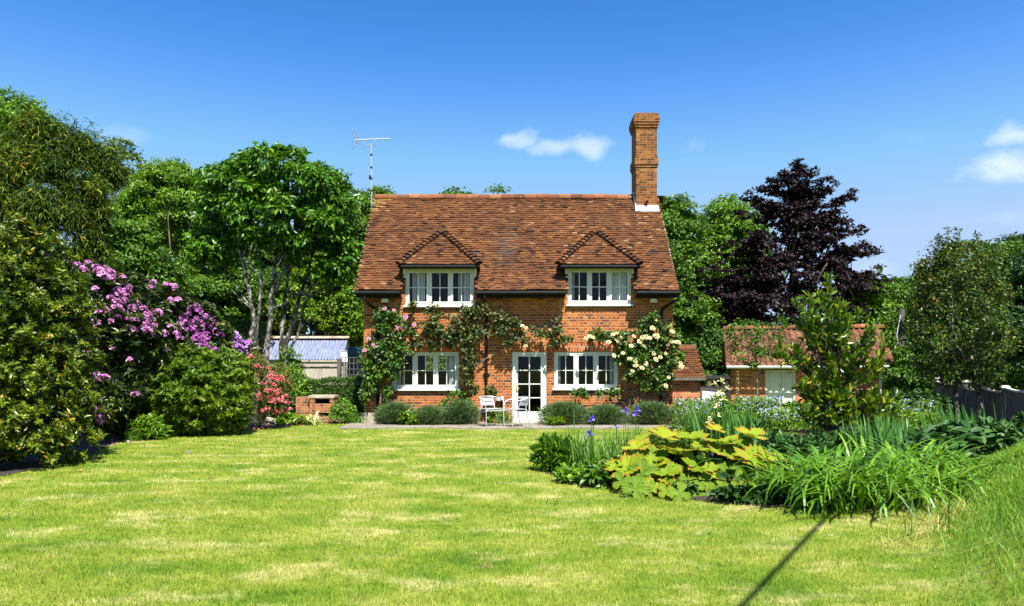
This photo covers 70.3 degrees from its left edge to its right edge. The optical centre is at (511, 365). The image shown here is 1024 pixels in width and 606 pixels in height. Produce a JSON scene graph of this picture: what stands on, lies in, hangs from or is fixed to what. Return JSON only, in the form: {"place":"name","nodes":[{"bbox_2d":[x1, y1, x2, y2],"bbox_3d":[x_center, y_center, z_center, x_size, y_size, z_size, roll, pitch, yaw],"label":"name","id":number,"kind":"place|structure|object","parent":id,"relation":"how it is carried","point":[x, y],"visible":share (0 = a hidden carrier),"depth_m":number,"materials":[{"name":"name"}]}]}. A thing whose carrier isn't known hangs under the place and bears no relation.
{"place":"outdoors","nodes":[
{"label":"outdoors","id":0,"kind":"place"},
{"bbox_2d":[0,411,360,474],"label":"border soil","id":1,"kind":"structure","parent":0,"point":[30,462],"depth_m":13.48,"materials":[{"name":"brown soil"}]},
{"bbox_2d":[0,211,113,468],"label":"glossy shrub","id":2,"kind":"object","parent":1,"relation":"on","point":[41,391],"visible":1,"depth_m":11.65,"materials":[{"name":"green plant"}]},
{"bbox_2d":[0,96,138,357],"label":"bamboo clump","id":3,"kind":"object","parent":1,"relation":"on","point":[75,150],"visible":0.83,"depth_m":16.74,"materials":[{"name":"green plant"}]},
{"bbox_2d":[47,259,208,440],"bbox_3d":[-8.658,-0.226,15.781,2.425,3.966,4.096,0,0,11],"label":"rhododendron","id":4,"kind":"object","parent":1,"relation":"on","point":[137,320],"visible":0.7,"depth_m":15.39,"materials":[{"name":"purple plant"}]},
{"bbox_2d":[170,299,237,427],"bbox_3d":[-7.390,0.073,17.262,1.682,3.370,1.633,0,0,-34],"label":"rhododendron","id":5,"kind":"object","parent":1,"relation":"on","point":[217,331],"visible":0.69,"depth_m":17.06,"materials":[{"name":"purple plant"}]},
{"bbox_2d":[232,331,262,422],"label":"rhododendron","id":6,"kind":"object","parent":1,"relation":"on","point":[243,345],"visible":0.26,"depth_m":18.29,"materials":[{"name":"purple plant"}]},
{"bbox_2d":[242,349,295,427],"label":"azalea","id":7,"kind":"object","parent":1,"relation":"on","point":[270,393],"visible":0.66,"depth_m":18.09,"materials":[{"name":"pink plant"}]},
{"bbox_2d":[256,389,310,418],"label":"shrub","id":8,"kind":"object","parent":1,"relation":"on","point":[292,406],"visible":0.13,"depth_m":21.22,"materials":[{"name":"green plant"}]},
{"bbox_2d":[268,344,307,379],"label":"shrub","id":9,"kind":"object","parent":1,"relation":"on","point":[288,354],"visible":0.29,"depth_m":25.37,"materials":[{"name":"green plant"}]},
{"bbox_2d":[271,411,304,425],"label":"plant","id":10,"kind":"object","parent":1,"relation":"on","point":[289,416],"visible":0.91,"depth_m":19.37,"materials":[{"name":"green plant"}]},
{"bbox_2d":[271,366,311,413],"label":"shrub","id":11,"kind":"object","parent":1,"relation":"on","point":[305,387],"visible":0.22,"depth_m":22.38,"materials":[{"name":"green plant"}]},
{"bbox_2d":[286,411,334,424],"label":"striped plant","id":12,"kind":"object","parent":1,"relation":"on","point":[312,420],"visible":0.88,"depth_m":19.45,"materials":[{"name":"yellow plant"}]},
{"bbox_2d":[328,398,357,422],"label":"plant","id":13,"kind":"object","parent":1,"relation":"on","point":[338,413],"visible":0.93,"depth_m":19.75,"materials":[{"name":"green plant"}]},
{"bbox_2d":[222,317,266,396],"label":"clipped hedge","id":14,"kind":"object","parent":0,"point":[241,326],"visible":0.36,"depth_m":28.76,"materials":[{"name":"green plant"}]},
{"bbox_2d":[263,336,350,384],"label":"shed","id":15,"kind":"structure","parent":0,"point":[319,347],"depth_m":33.72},
{"bbox_2d":[0,369,1023,605],"bbox_3d":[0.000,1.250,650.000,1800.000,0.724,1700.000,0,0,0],"label":"lawn","id":16,"kind":"structure","parent":0,"point":[999,596],"depth_m":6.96,"materials":[{"name":"green plant"}]},
{"bbox_2d":[0,85,70,282],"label":"deciduous tree","id":17,"kind":"object","parent":16,"relation":"on","point":[6,104],"visible":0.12,"depth_m":30.68,"materials":[{"name":"green plant"}]},
{"bbox_2d":[73,136,146,246],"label":"deciduous tree","id":18,"kind":"object","parent":16,"relation":"on","point":[125,154],"visible":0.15,"depth_m":37.57,"materials":[{"name":"green plant"}]},
{"bbox_2d":[46,217,196,380],"bbox_3d":[-14.661,-1.914,26.958,5.381,7.367,3.848,0,0,0],"label":"deciduous tree","id":19,"kind":"object","parent":16,"relation":"on","point":[133,245],"visible":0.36,"depth_m":26.50,"materials":[{"name":"green plant"}]},
{"bbox_2d":[123,410,172,439],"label":"shrub","id":20,"kind":"object","parent":16,"relation":"on","point":[156,427],"visible":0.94,"depth_m":15.45,"materials":[{"name":"green plant"}]},
{"bbox_2d":[105,156,229,381],"bbox_3d":[-15.575,-3.868,32.980,5.948,11.301,4.324,0,0,0],"label":"deciduous tree","id":21,"kind":"object","parent":16,"relation":"on","point":[158,195],"visible":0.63,"depth_m":31.89,"materials":[{"name":"green plant"}]},
{"bbox_2d":[137,341,260,436],"bbox_3d":[-7.256,0.575,16.785,2.904,2.390,2.605,0,0,0],"label":"rounded shrub","id":22,"kind":"object","parent":16,"relation":"on","point":[218,391],"visible":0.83,"depth_m":16.17,"materials":[{"name":"green plant"}]},
{"bbox_2d":[166,223,304,325],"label":"deciduous tree","id":23,"kind":"object","parent":16,"relation":"on","point":[219,294],"visible":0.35,"depth_m":32.52,"materials":[{"name":"green plant"}]},
{"bbox_2d":[177,140,364,410],"bbox_3d":[-8.296,-3.141,25.954,7.025,9.701,3.531,0,0,0],"label":"multi stemmed tree","id":24,"kind":"object","parent":16,"relation":"on","point":[264,195],"visible":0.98,"depth_m":25.34,"materials":[{"name":"green plant"}]},
{"bbox_2d":[253,251,363,348],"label":"deciduous tree","id":25,"kind":"object","parent":16,"relation":"on","point":[345,307],"visible":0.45,"depth_m":34.95,"materials":[{"name":"green plant"}]},
{"bbox_2d":[291,358,340,384],"bbox_3d":[-7.275,0.677,26.995,1.849,1.846,0.130,0,0,0],"label":"timber fence","id":26,"kind":"object","parent":16,"relation":"on","point":[320,371],"visible":0.28,"depth_m":27.00,"materials":[{"name":"beige wood"}]},
{"bbox_2d":[296,395,338,422],"bbox_3d":[-5.487,1.246,20.450,1.103,0.808,0.540,0,0,0],"label":"brick barbecue","id":27,"kind":"object","parent":16,"relation":"on","point":[313,405],"visible":0.72,"depth_m":20.20,"materials":[{"name":"orange brick"}]},
{"bbox_2d":[293,375,405,413],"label":"clipped hedge","id":28,"kind":"object","parent":16,"relation":"on","point":[321,386],"visible":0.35,"depth_m":23.74,"materials":[{"name":"green plant"}]},
{"bbox_2d":[302,182,396,346],"bbox_3d":[-8.540,-3.946,38.112,6.028,11.435,4.230,0,0,0],"label":"deciduous tree","id":29,"kind":"object","parent":16,"relation":"on","point":[363,213],"visible":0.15,"depth_m":37.29,"materials":[{"name":"green plant"}]},
{"bbox_2d":[341,357,361,384],"bbox_3d":[-5.643,0.505,26.600,1.222,1.590,0.040,0,0,0],"label":"trellis","id":30,"kind":"object","parent":16,"relation":"on","point":[349,363],"visible":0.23,"depth_m":26.60,"materials":[{"name":"grey wood"}]},
{"bbox_2d":[347,347,363,384],"bbox_3d":[-5.557,0.449,28.480,1.580,2.302,0.940,0,0,0],"label":"covered stack","id":31,"kind":"object","parent":16,"relation":"on","point":[352,351],"visible":0.22,"depth_m":28.04,"materials":[{"name":"plastic"}]},
{"bbox_2d":[426,356,445,368],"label":"clipped hedge","id":32,"kind":"object","parent":16,"relation":"on","point":[429,364],"depth_m":31.59,"materials":[{"name":"green plant"}]},
{"bbox_2d":[438,183,510,194],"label":"deciduous tree","id":33,"kind":"object","parent":16,"relation":"on","point":[455,192],"visible":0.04,"depth_m":43.55,"materials":[{"name":"green plant"}]},
{"bbox_2d":[8,267,1017,392],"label":"undergrowth","id":34,"kind":"object","parent":16,"relation":"on","point":[352,344],"depth_m":38.87,"materials":[{"name":"green plant"}]},
{"bbox_2d":[353,113,680,422],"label":"brick house","id":35,"kind":"structure","parent":16,"relation":"on","point":[581,265],"depth_m":20.05,"materials":[{"name":"brick"}]},
{"bbox_2d":[352,129,390,209],"bbox_3d":[-4.303,-5.929,22.319,1.178,2.431,0.630,0,0,-15],"label":"television aerial","id":36,"kind":"object","parent":35,"relation":"attached to","point":[370,176],"visible":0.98,"depth_m":22.38,"materials":[{"name":"metal"}]},
{"bbox_2d":[392,352,460,390],"bbox_3d":[-2.382,0.169,20.083,1.933,1.061,0.325,0,0,0],"label":"window","id":37,"kind":"structure","parent":35,"relation":"in","point":[452,358],"depth_m":20.02,"materials":[{"name":"white paint"}]},
{"bbox_2d":[403,269,473,306],"bbox_3d":[-1.986,-2.116,20.078,1.975,1.047,0.325,0,0,0],"label":"window","id":38,"kind":"structure","parent":35,"relation":"in","point":[465,277],"depth_m":20.02,"materials":[{"name":"white paint"}]},
{"bbox_2d":[478,308,576,398],"bbox_3d":[0.413,-0.313,19.706,2.681,2.470,0.557,0,0,0],"label":"climbing rose","id":39,"kind":"object","parent":35,"relation":"attached to","point":[501,326],"visible":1,"depth_m":19.65,"materials":[{"name":"green plant"}]},
{"bbox_2d":[512,352,546,421],"bbox_3d":[0.479,0.617,20.015,1.004,1.956,0.230,0,0,0],"label":"door","id":40,"kind":"structure","parent":35,"relation":"in","point":[531,414],"depth_m":20.04,"materials":[{"name":"white paint"}]},
{"bbox_2d":[552,352,618,389],"bbox_3d":[2.035,0.162,20.083,1.850,1.047,0.325,0,0,0],"label":"window","id":41,"kind":"structure","parent":35,"relation":"in","point":[613,370],"depth_m":20.02,"materials":[{"name":"white paint"}]},
{"bbox_2d":[566,269,632,305],"bbox_3d":[2.403,-2.136,20.078,1.836,1.033,0.325,0,0,0],"label":"window","id":42,"kind":"structure","parent":35,"relation":"in","point":[616,279],"depth_m":20.02,"materials":[{"name":"white paint"}]},
{"bbox_2d":[673,344,705,407],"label":"brick store","id":43,"kind":"structure","parent":16,"relation":"on","point":[690,375],"depth_m":22.00,"materials":[{"name":"tile"}]},
{"bbox_2d":[658,191,726,344],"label":"deciduous tree","id":44,"kind":"object","parent":16,"relation":"on","point":[685,228],"visible":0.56,"depth_m":32.66,"materials":[{"name":"green plant"}]},
{"bbox_2d":[679,318,726,390],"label":"evergreen tree","id":45,"kind":"object","parent":16,"relation":"on","point":[709,348],"visible":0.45,"depth_m":31.75,"materials":[{"name":"green plant"}]},
{"bbox_2d":[700,374,728,396],"bbox_3d":[6.992,1.009,25.480,1.179,1.381,0.160,0,0,0],"label":"rail fence","id":46,"kind":"object","parent":16,"relation":"on","point":[709,377],"visible":0.46,"depth_m":25.40,"materials":[{"name":"grey wood"}]},
{"bbox_2d":[689,193,787,395],"bbox_3d":[10.967,-3.633,37.633,5.996,10.900,5.115,0,0,0],"label":"deciduous tree","id":47,"kind":"object","parent":16,"relation":"on","point":[725,224],"visible":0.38,"depth_m":36.63,"materials":[{"name":"green plant"}]},
{"bbox_2d":[535,417,966,510],"bbox_3d":[6.667,1.537,16.392,7.217,0.126,18.283,0,0,25],"label":"flower bed","id":48,"kind":"object","parent":16,"relation":"on","point":[778,505],"visible":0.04,"depth_m":8.51,"materials":[{"name":"soil"}]},
{"bbox_2d":[525,431,587,472],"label":"leafy plant","id":49,"kind":"object","parent":48,"relation":"on","point":[547,457],"visible":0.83,"depth_m":10.89,"materials":[{"name":"green plant"}]},
{"bbox_2d":[552,458,607,484],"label":"leafy plant","id":50,"kind":"object","parent":48,"relation":"on","point":[563,472],"visible":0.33,"depth_m":9.86,"materials":[{"name":"green plant"}]},
{"bbox_2d":[549,406,651,466],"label":"iris clump","id":51,"kind":"object","parent":48,"relation":"on","point":[591,451],"visible":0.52,"depth_m":10.80,"materials":[{"name":"green plant"}]},
{"bbox_2d":[570,450,634,489],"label":"leafy plant","id":52,"kind":"object","parent":48,"relation":"on","point":[593,473],"visible":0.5,"depth_m":9.50,"materials":[{"name":"green plant"}]},
{"bbox_2d":[644,424,707,452],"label":"leafy plant","id":53,"kind":"object","parent":48,"relation":"on","point":[684,442],"visible":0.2,"depth_m":12.02,"materials":[{"name":"green plant"}]},
{"bbox_2d":[654,478,705,496],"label":"leafy plant","id":54,"kind":"object","parent":48,"relation":"on","point":[692,485],"visible":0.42,"depth_m":8.85,"materials":[{"name":"green plant"}]},
{"bbox_2d":[668,413,702,428],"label":"plant","id":55,"kind":"object","parent":48,"relation":"on","point":[677,421],"visible":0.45,"depth_m":18.07,"materials":[{"name":"green plant"}]},
{"bbox_2d":[650,378,740,445],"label":"iris plant","id":56,"kind":"object","parent":48,"relation":"on","point":[694,425],"visible":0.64,"depth_m":14.37,"materials":[{"name":"green plant"}]},
{"bbox_2d":[603,422,789,501],"bbox_3d":[2.366,1.248,9.437,2.385,0.957,1.919,0,0,0],"label":"rodgersia","id":57,"kind":"object","parent":48,"relation":"on","point":[668,463],"visible":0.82,"depth_m":9.30,"materials":[{"name":"yellow plant"}]},
{"bbox_2d":[706,393,735,410],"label":"leafy plant","id":58,"kind":"object","parent":48,"relation":"on","point":[725,401],"visible":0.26,"depth_m":21.33,"materials":[{"name":"green plant"}]},
{"bbox_2d":[717,404,769,446],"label":"iris plant","id":59,"kind":"object","parent":48,"relation":"on","point":[746,423],"visible":0.46,"depth_m":14.00,"materials":[{"name":"green plant"}]},
{"bbox_2d":[706,481,793,505],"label":"leafy plant","id":60,"kind":"object","parent":48,"relation":"on","point":[730,493],"visible":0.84,"depth_m":8.31,"materials":[{"name":"green plant"}]},
{"bbox_2d":[718,315,791,396],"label":"sapling","id":61,"kind":"object","parent":48,"relation":"on","point":[756,348],"visible":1,"depth_m":20.86,"materials":[{"name":"green plant"}]},
{"bbox_2d":[731,429,833,474],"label":"leafy plant","id":62,"kind":"object","parent":48,"relation":"on","point":[787,440],"visible":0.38,"depth_m":10.41,"materials":[{"name":"green plant"}]},
{"bbox_2d":[772,415,821,431],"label":"plant","id":63,"kind":"object","parent":48,"relation":"on","point":[789,424],"visible":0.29,"depth_m":17.38,"materials":[{"name":"green plant"}]},
{"bbox_2d":[673,395,942,431],"bbox_3d":[7.054,1.165,17.774,6.202,0.931,2.393,0,0,14],"label":"blue flower drift","id":64,"kind":"object","parent":48,"relation":"on","point":[783,413],"visible":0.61,"depth_m":17.87,"materials":[{"name":"green plant"}]},
{"bbox_2d":[791,425,876,457],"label":"leafy plant","id":65,"kind":"object","parent":48,"relation":"on","point":[835,440],"visible":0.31,"depth_m":12.59,"materials":[{"name":"green plant"}]},
{"bbox_2d":[770,270,904,434],"bbox_3d":[5.943,-0.087,13.200,2.715,3.378,1.343,0,0,0],"label":"evergreen sapling","id":66,"kind":"object","parent":48,"relation":"on","point":[834,338],"visible":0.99,"depth_m":13.01,"materials":[{"name":"green plant"}]},
{"bbox_2d":[690,431,1023,523],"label":"daylily clump","id":67,"kind":"object","parent":48,"relation":"on","point":[861,480],"visible":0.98,"depth_m":8.18,"materials":[{"name":"green plant"}]},
{"bbox_2d":[839,410,923,459],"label":"iris plant","id":68,"kind":"object","parent":48,"relation":"on","point":[888,435],"visible":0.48,"depth_m":12.12,"materials":[{"name":"green plant"}]},
{"bbox_2d":[881,406,939,434],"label":"leafy plant","id":69,"kind":"object","parent":48,"relation":"on","point":[917,414],"visible":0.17,"depth_m":15.28,"materials":[{"name":"green plant"}]},
{"bbox_2d":[886,388,961,419],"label":"shrub","id":70,"kind":"object","parent":48,"relation":"on","point":[917,393],"visible":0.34,"depth_m":19.60,"materials":[{"name":"green plant"}]},
{"bbox_2d":[903,401,1002,431],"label":"iris plant","id":71,"kind":"object","parent":48,"relation":"on","point":[942,418],"visible":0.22,"depth_m":13.53,"materials":[{"name":"green plant"}]},
{"bbox_2d":[884,227,1023,423],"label":"evergreen tree","id":72,"kind":"object","parent":48,"relation":"on","point":[992,317],"visible":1,"depth_m":16.66,"materials":[{"name":"green plant"}]},
{"bbox_2d":[889,416,1023,465],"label":"broad leaved plant","id":73,"kind":"object","parent":48,"relation":"on","point":[992,433],"visible":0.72,"depth_m":11.32,"materials":[{"name":"green plant"}]},
{"bbox_2d":[973,411,1023,436],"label":"broad leaved plant","id":74,"kind":"object","parent":48,"relation":"on","point":[1019,423],"visible":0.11,"depth_m":11.74,"materials":[{"name":"green plant"}]},
{"bbox_2d":[682,157,892,329],"bbox_3d":[12.248,-3.887,33.120,9.534,11.221,5.076,0,0,15],"label":"copper beech","id":75,"kind":"object","parent":16,"relation":"on","point":[802,202],"visible":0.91,"depth_m":32.55,"materials":[{"name":"purple plant"}]},
{"bbox_2d":[721,324,893,404],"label":"outbuilding","id":76,"kind":"structure","parent":16,"relation":"on","point":[774,379],"depth_m":26.96,"materials":[{"name":"brick"}]},
{"bbox_2d":[765,370,795,404],"bbox_3d":[9.888,0.920,26.813,1.054,1.461,0.117,0,0,14],"label":"door","id":77,"kind":"structure","parent":76,"relation":"in","point":[776,384],"depth_m":26.79,"materials":[{"name":"white paint"}]},
{"bbox_2d":[818,280,922,329],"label":"deciduous tree","id":78,"kind":"object","parent":16,"relation":"on","point":[874,302],"visible":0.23,"depth_m":32.83,"materials":[{"name":"green plant"}]},
{"bbox_2d":[853,271,952,360],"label":"deciduous tree","id":79,"kind":"object","parent":16,"relation":"on","point":[899,284],"visible":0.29,"depth_m":32.73,"materials":[{"name":"green plant"}]},
{"bbox_2d":[896,309,911,346],"bbox_3d":[13.611,-0.122,25.133,0.650,3.644,0.357,0,0,17],"label":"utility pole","id":80,"kind":"object","parent":16,"relation":"on","point":[901,313],"visible":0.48,"depth_m":25.11,"materials":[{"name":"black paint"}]},
{"bbox_2d":[875,325,959,400],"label":"deciduous tree","id":81,"kind":"object","parent":16,"relation":"on","point":[895,375],"visible":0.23,"depth_m":23.62,"materials":[{"name":"green plant"}]},
{"bbox_2d":[862,496,985,549],"bbox_3d":[4.091,1.473,7.005,2.297,0.228,0.977,0,0,-43],"label":"dry grass tuft","id":82,"kind":"object","parent":16,"relation":"on","point":[920,531],"visible":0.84,"depth_m":6.85,"materials":[{"name":"plant"}]},
{"bbox_2d":[894,481,963,537],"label":"grass clump","id":83,"kind":"object","parent":16,"relation":"on","point":[948,516],"visible":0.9,"depth_m":6.93,"materials":[{"name":"green plant"}]},
{"bbox_2d":[906,239,1007,386],"bbox_3d":[20.501,-1.961,32.948,5.434,7.471,3.804,0,0,0],"label":"deciduous tree","id":84,"kind":"object","parent":16,"relation":"on","point":[969,242],"visible":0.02,"depth_m":32.41,"materials":[{"name":"green plant"}]},
{"bbox_2d":[935,377,1023,422],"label":"boundary fence","id":85,"kind":"object","parent":16,"relation":"on","point":[1008,400],"visible":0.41,"depth_m":16.90,"materials":[{"name":"black wood"}]},
{"bbox_2d":[942,239,1023,362],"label":"deciduous tree","id":86,"kind":"object","parent":16,"relation":"on","point":[1003,253],"visible":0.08,"depth_m":29.49,"materials":[{"name":"green plant"}]},
{"bbox_2d":[978,247,1023,392],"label":"evergreen tree","id":87,"kind":"object","parent":16,"relation":"on","point":[1016,371],"visible":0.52,"depth_m":21.82,"materials":[{"name":"green plant"}]},
{"bbox_2d":[982,231,1023,392],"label":"deciduous tree","id":88,"kind":"object","parent":16,"relation":"on","point":[1012,237],"visible":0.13,"depth_m":37.25,"materials":[{"name":"green plant"}]},
{"bbox_2d":[0,0,1023,334],"label":"sky","id":89,"kind":"structure","parent":0,"point":[916,107],"materials":[{"name":"blue"}]},
{"bbox_2d":[338,422,706,429],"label":"patio","id":90,"kind":"structure","parent":0,"point":[481,425],"depth_m":18.55,"materials":[{"name":"grey stone"}]},
{"bbox_2d":[339,409,369,423],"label":"yellow flower plant","id":91,"kind":"object","parent":90,"relation":"on","point":[358,418],"visible":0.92,"depth_m":19.66,"materials":[{"name":"green plant"}]},
{"bbox_2d":[355,305,418,405],"bbox_3d":[-3.371,-0.020,19.698,1.720,3.199,0.542,0,0,0],"label":"climbing rose","id":92,"kind":"object","parent":90,"relation":"on","point":[389,365],"visible":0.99,"depth_m":19.62,"materials":[{"name":"green plant"}]},
{"bbox_2d":[371,399,415,424],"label":"cushion plant","id":93,"kind":"object","parent":90,"relation":"on","point":[389,412],"visible":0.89,"depth_m":19.18,"materials":[{"name":"green plant"}]},
{"bbox_2d":[395,409,420,424],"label":"plant","id":94,"kind":"object","parent":90,"relation":"on","point":[409,420],"visible":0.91,"depth_m":19.02,"materials":[{"name":"green plant"}]},
{"bbox_2d":[409,402,448,424],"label":"cushion plant","id":95,"kind":"object","parent":90,"relation":"on","point":[431,414],"visible":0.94,"depth_m":19.05,"materials":[{"name":"green plant"}]},
{"bbox_2d":[407,299,491,397],"bbox_3d":[-1.692,-0.120,19.679,2.311,3.411,0.612,0,0,0],"label":"climbing rose","id":96,"kind":"object","parent":90,"relation":"on","point":[476,332],"visible":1,"depth_m":19.65,"materials":[{"name":"green plant"}]},
{"bbox_2d":[436,389,473,422],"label":"shrub","id":97,"kind":"object","parent":90,"relation":"on","point":[451,398],"visible":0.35,"depth_m":19.65,"materials":[{"name":"green plant"}]},
{"bbox_2d":[437,398,484,424],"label":"cushion plant","id":98,"kind":"object","parent":90,"relation":"on","point":[461,411],"visible":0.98,"depth_m":19.15,"materials":[{"name":"green plant"}]},
{"bbox_2d":[477,396,504,426],"bbox_3d":[-0.552,1.185,18.772,0.581,0.768,0.577,0,0,-28],"label":"garden chair","id":99,"kind":"object","parent":90,"relation":"on","point":[487,403],"visible":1,"depth_m":18.85,"materials":[{"name":"metal"}]},
{"bbox_2d":[487,407,508,422],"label":"plant","id":100,"kind":"object","parent":90,"relation":"on","point":[492,415],"visible":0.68,"depth_m":19.63,"materials":[{"name":"green plant"}]},
{"bbox_2d":[503,396,530,426],"bbox_3d":[0.132,1.185,18.612,0.577,0.768,0.581,0,0,-28],"label":"garden chair","id":101,"kind":"object","parent":90,"relation":"on","point":[523,403],"visible":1,"depth_m":18.68,"materials":[{"name":"metal"}]},
{"bbox_2d":[543,414,568,425],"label":"plant","id":102,"kind":"object","parent":90,"relation":"on","point":[555,419],"visible":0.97,"depth_m":18.82,"materials":[{"name":"green plant"}]},
{"bbox_2d":[534,398,593,425],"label":"cushion plant","id":103,"kind":"object","parent":90,"relation":"on","point":[573,412],"visible":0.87,"depth_m":19.06,"materials":[{"name":"green plant"}]},
{"bbox_2d":[581,402,630,424],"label":"cushion plant","id":104,"kind":"object","parent":90,"relation":"on","point":[607,413],"visible":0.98,"depth_m":19.09,"materials":[{"name":"green plant"}]},
{"bbox_2d":[569,310,685,419],"bbox_3d":[3.132,0.037,19.662,3.202,3.103,0.601,0,0,0],"label":"climbing rose","id":105,"kind":"object","parent":90,"relation":"on","point":[627,353],"visible":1,"depth_m":19.63,"materials":[{"name":"green plant"}]},
{"bbox_2d":[622,399,679,424],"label":"cushion plant","id":106,"kind":"object","parent":90,"relation":"on","point":[647,414],"visible":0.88,"depth_m":19.07,"materials":[{"name":"green plant"}]},
{"bbox_2d":[700,388,723,404],"bbox_3d":[6.542,1.170,24.000,0.764,0.861,0.620,0,0,0],"label":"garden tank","id":107,"kind":"object","parent":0,"point":[704,392],"visible":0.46,"depth_m":23.72,"materials":[{"name":"white plastic"}]},
{"bbox_2d":[904,439,1023,605],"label":"long grass","id":108,"kind":"structure","parent":0,"point":[1010,481],"depth_m":6.49,"materials":[{"name":"green plant"}]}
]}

